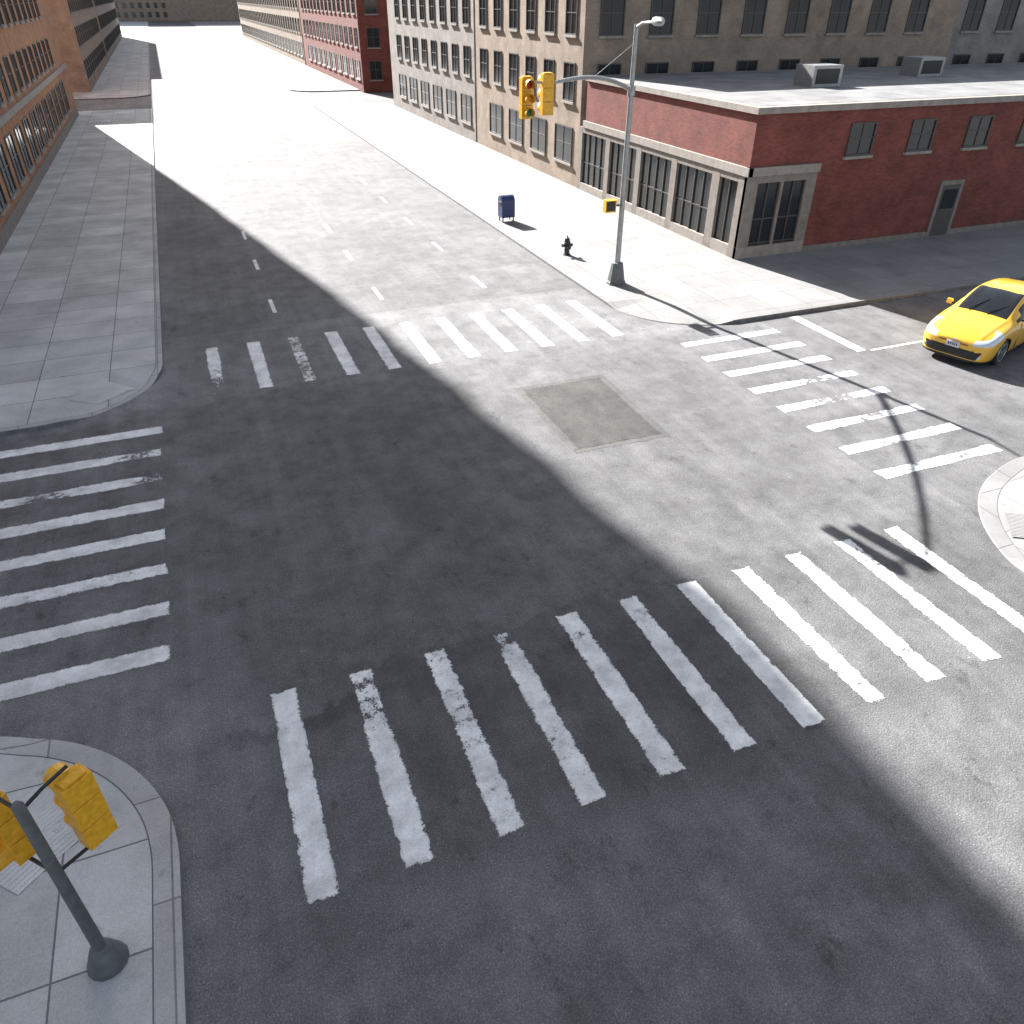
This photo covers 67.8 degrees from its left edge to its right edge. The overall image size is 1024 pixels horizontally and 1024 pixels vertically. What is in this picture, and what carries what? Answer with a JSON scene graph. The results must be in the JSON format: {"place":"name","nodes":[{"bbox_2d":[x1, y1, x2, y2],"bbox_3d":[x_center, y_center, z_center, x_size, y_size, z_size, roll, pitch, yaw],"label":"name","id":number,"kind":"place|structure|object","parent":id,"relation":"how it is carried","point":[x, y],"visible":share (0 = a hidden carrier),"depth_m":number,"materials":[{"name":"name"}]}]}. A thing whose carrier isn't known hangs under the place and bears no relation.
{"place":"outdoors","nodes":[
{"label":"outdoors","id":0,"kind":"place"},
{"bbox_2d":[0,784,77,894],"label":"tactile paving","id":1,"kind":"structure","parent":0,"point":[56,830],"depth_m":10.80,"materials":[{"name":"grey concrete"}]},
{"bbox_2d":[0,0,78,254],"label":"brick tower","id":2,"kind":"structure","parent":0,"point":[39,114],"depth_m":50.25,"materials":[{"name":"brown brick"}]},
{"bbox_2d":[0,0,71,217],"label":"windows","id":3,"kind":"structure","parent":2,"relation":"in","point":[5,169],"depth_m":49.44,"materials":[{"name":"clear glass"}]},
{"bbox_2d":[0,108,163,435],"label":"sidewalk","id":4,"kind":"structure","parent":0,"point":[80,304],"depth_m":31.49,"materials":[{"name":"grey concrete"}]},
{"bbox_2d":[0,737,187,1023],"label":"sidewalk","id":5,"kind":"structure","parent":0,"point":[125,878],"depth_m":9.86,"materials":[{"name":"grey concrete"}]},
{"bbox_2d":[0,762,129,981],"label":"traffic signal","id":6,"kind":"object","parent":5,"relation":"on","point":[81,803],"visible":1,"depth_m":8.27,"materials":[{"name":"paint"}]},
{"bbox_2d":[68,380,133,403],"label":"tactile paving","id":7,"kind":"structure","parent":0,"point":[100,392],"depth_m":22.85,"materials":[{"name":"grey concrete"}]},
{"bbox_2d":[72,21,150,99],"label":"sidewalk","id":8,"kind":"structure","parent":0,"point":[125,74],"depth_m":118.04,"materials":[{"name":"grey concrete"}]},
{"bbox_2d":[46,0,107,92],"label":"brick building","id":9,"kind":"structure","parent":8,"relation":"on","point":[79,39],"depth_m":91.46,"materials":[{"name":"brown brick"}]},
{"bbox_2d":[67,0,106,80],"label":"windows","id":10,"kind":"structure","parent":9,"relation":"in","point":[87,5],"depth_m":104.21,"materials":[{"name":"black glass"}]},
{"bbox_2d":[93,0,121,60],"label":"brick building","id":11,"kind":"structure","parent":8,"relation":"on","point":[108,21],"depth_m":155.95,"materials":[{"name":"brown brick"}]},
{"bbox_2d":[94,0,121,53],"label":"windows","id":12,"kind":"structure","parent":11,"relation":"in","point":[105,19],"depth_m":156.18,"materials":[{"name":"black glass"}]},
{"bbox_2d":[188,21,359,91],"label":"sidewalk","id":13,"kind":"structure","parent":0,"point":[290,74],"depth_m":132.69,"materials":[{"name":"grey concrete"}]},
{"bbox_2d":[237,0,305,64],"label":"brick building","id":14,"kind":"structure","parent":13,"relation":"on","point":[275,25],"depth_m":151.34,"materials":[{"name":"beige brick"}]},
{"bbox_2d":[237,0,303,56],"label":"windows","id":15,"kind":"structure","parent":14,"relation":"in","point":[242,11],"depth_m":152.74,"materials":[{"name":"grey glass"}]},
{"bbox_2d":[298,0,392,91],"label":"brick building","id":16,"kind":"structure","parent":13,"relation":"on","point":[347,42],"depth_m":95.37,"materials":[{"name":"red brick"}]},
{"bbox_2d":[300,0,383,80],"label":"windows","id":17,"kind":"structure","parent":16,"relation":"in","point":[370,6],"depth_m":98.04,"materials":[{"name":"black glass"}]},
{"bbox_2d":[0,20,1023,1023],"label":"road","id":18,"kind":"structure","parent":0,"point":[852,857],"depth_m":14.79,"materials":[{"name":"grey asphalt"}]},
{"bbox_2d":[0,427,170,701],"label":"crosswalk marking","id":19,"kind":"object","parent":18,"relation":"on","point":[59,678],"visible":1,"depth_m":15.95,"materials":[{"name":"paint"}]},
{"bbox_2d":[114,0,239,20],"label":"brick building","id":20,"kind":"structure","parent":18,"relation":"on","point":[177,10],"depth_m":337.40,"materials":[{"name":"brown brick"}]},
{"bbox_2d":[114,2,167,17],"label":"windows","id":21,"kind":"structure","parent":20,"relation":"in","point":[123,3],"depth_m":332.97,"materials":[{"name":"black glass"}]},
{"bbox_2d":[161,29,485,312],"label":"lane marking","id":22,"kind":"object","parent":18,"relation":"on","point":[271,303],"visible":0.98,"depth_m":39.51,"materials":[{"name":"paint"}]},
{"bbox_2d":[206,300,623,393],"bbox_3d":[-3.239,-5.950,26.580,13.987,0.001,4.044,-12,36,-18],"label":"crosswalk marking","id":23,"kind":"object","parent":18,"relation":"on","point":[339,348],"visible":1,"depth_m":26.46,"materials":[{"name":"paint"}]},
{"bbox_2d":[514,374,669,453],"bbox_3d":[2.255,-2.955,22.203,3.036,0.004,4.397,-12,36,-18],"label":"asphalt patch","id":24,"kind":"object","parent":18,"relation":"on","point":[585,414],"visible":1,"depth_m":22.03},
{"bbox_2d":[270,526,1023,903],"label":"crosswalk marking","id":25,"kind":"object","parent":18,"relation":"on","point":[318,866],"visible":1,"depth_m":13.06,"materials":[{"name":"paint"}]},
{"bbox_2d":[681,329,1002,478],"bbox_3d":[9.463,-3.752,23.439,4.078,0.001,9.676,-12,36,-18],"label":"crosswalk marking","id":26,"kind":"object","parent":18,"relation":"on","point":[892,472],"visible":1,"depth_m":22.41,"materials":[{"name":"paint"}]},
{"bbox_2d":[789,316,922,351],"bbox_3d":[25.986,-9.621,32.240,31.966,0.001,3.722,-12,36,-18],"label":"stop line","id":27,"kind":"object","parent":18,"relation":"on","point":[849,344],"visible":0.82,"depth_m":27.06,"materials":[{"name":"paint"}]},
{"bbox_2d":[922,278,1023,364],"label":"taxi","id":28,"kind":"object","parent":18,"relation":"on","point":[983,323],"visible":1,"depth_m":25.05,"materials":[{"name":"yellow metal"}]},
{"bbox_2d":[314,102,1023,325],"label":"sidewalk","id":29,"kind":"structure","parent":0,"point":[671,277],"depth_m":35.35,"materials":[{"name":"grey concrete"}]},
{"bbox_2d":[387,0,477,141],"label":"brick building","id":30,"kind":"structure","parent":29,"relation":"on","point":[433,52],"depth_m":66.91,"materials":[{"name":"beige brick"}]},
{"bbox_2d":[394,0,471,125],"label":"windows","id":31,"kind":"structure","parent":30,"relation":"in","point":[466,110],"depth_m":66.68,"materials":[{"name":"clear glass"}]},
{"bbox_2d":[498,194,514,222],"bbox_3d":[-0.304,-15.944,39.997,0.740,1.300,0.640,-12,36,-18],"label":"mailbox","id":32,"kind":"object","parent":29,"relation":"on","point":[506,206],"visible":1,"depth_m":39.72,"materials":[{"name":"blue paint"}]},
{"bbox_2d":[561,236,572,255],"bbox_3d":[2.539,-12.192,34.881,0.520,0.850,0.417,-12,36,-18],"label":"fire hydrant","id":33,"kind":"object","parent":29,"relation":"on","point":[567,244],"visible":1,"depth_m":34.82,"materials":[{"name":"metal"}]},
{"bbox_2d":[519,17,664,285],"bbox_3d":[2.955,-11.214,25.880,2.075,9.330,8.955,15,37,21],"label":"street lamp","id":34,"kind":"object","parent":29,"relation":"on","point":[545,81],"visible":1,"depth_m":26.60,"materials":[{"name":"metal"}]},
{"bbox_2d":[475,0,961,186],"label":"brick building","id":35,"kind":"structure","parent":29,"relation":"on","point":[534,39],"depth_m":47.61,"materials":[{"name":"beige brick"}]},
{"bbox_2d":[478,0,930,166],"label":"windows","id":36,"kind":"structure","parent":35,"relation":"in","point":[612,13],"depth_m":47.46,"materials":[{"name":"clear glass"}]},
{"bbox_2d":[586,62,1023,245],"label":"walls","id":37,"kind":"structure","parent":29,"relation":"on","point":[758,118],"depth_m":36.01,"materials":[{"name":"red brick"}]},
{"bbox_2d":[576,120,1023,258],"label":"shopfront","id":38,"kind":"object","parent":37,"relation":"attached to","point":[731,210],"visible":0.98,"depth_m":36.61,"materials":[{"name":"beige glass"}]},
{"bbox_2d":[793,56,1023,159],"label":"windows and roof units","id":39,"kind":"structure","parent":37,"relation":"on","point":[861,138],"depth_m":36.11,"materials":[{"name":"grey glass"}]},
{"bbox_2d":[944,0,1023,64],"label":"brick building","id":40,"kind":"structure","parent":29,"relation":"on","point":[987,31],"depth_m":53.00,"materials":[{"name":"grey brick"}]},
{"bbox_2d":[951,0,1023,64],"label":"windows","id":41,"kind":"structure","parent":40,"relation":"in","point":[975,9],"depth_m":52.71,"materials":[{"name":"black glass"}]},
{"bbox_2d":[978,456,1023,574],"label":"sidewalk","id":42,"kind":"structure","parent":0,"point":[1001,490],"depth_m":18.11,"materials":[{"name":"grey concrete"}]},
{"bbox_2d":[1004,511,1023,537],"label":"tactile paving","id":43,"kind":"structure","parent":0,"point":[1015,521],"depth_m":17.43,"materials":[{"name":"grey concrete"}]}
]}

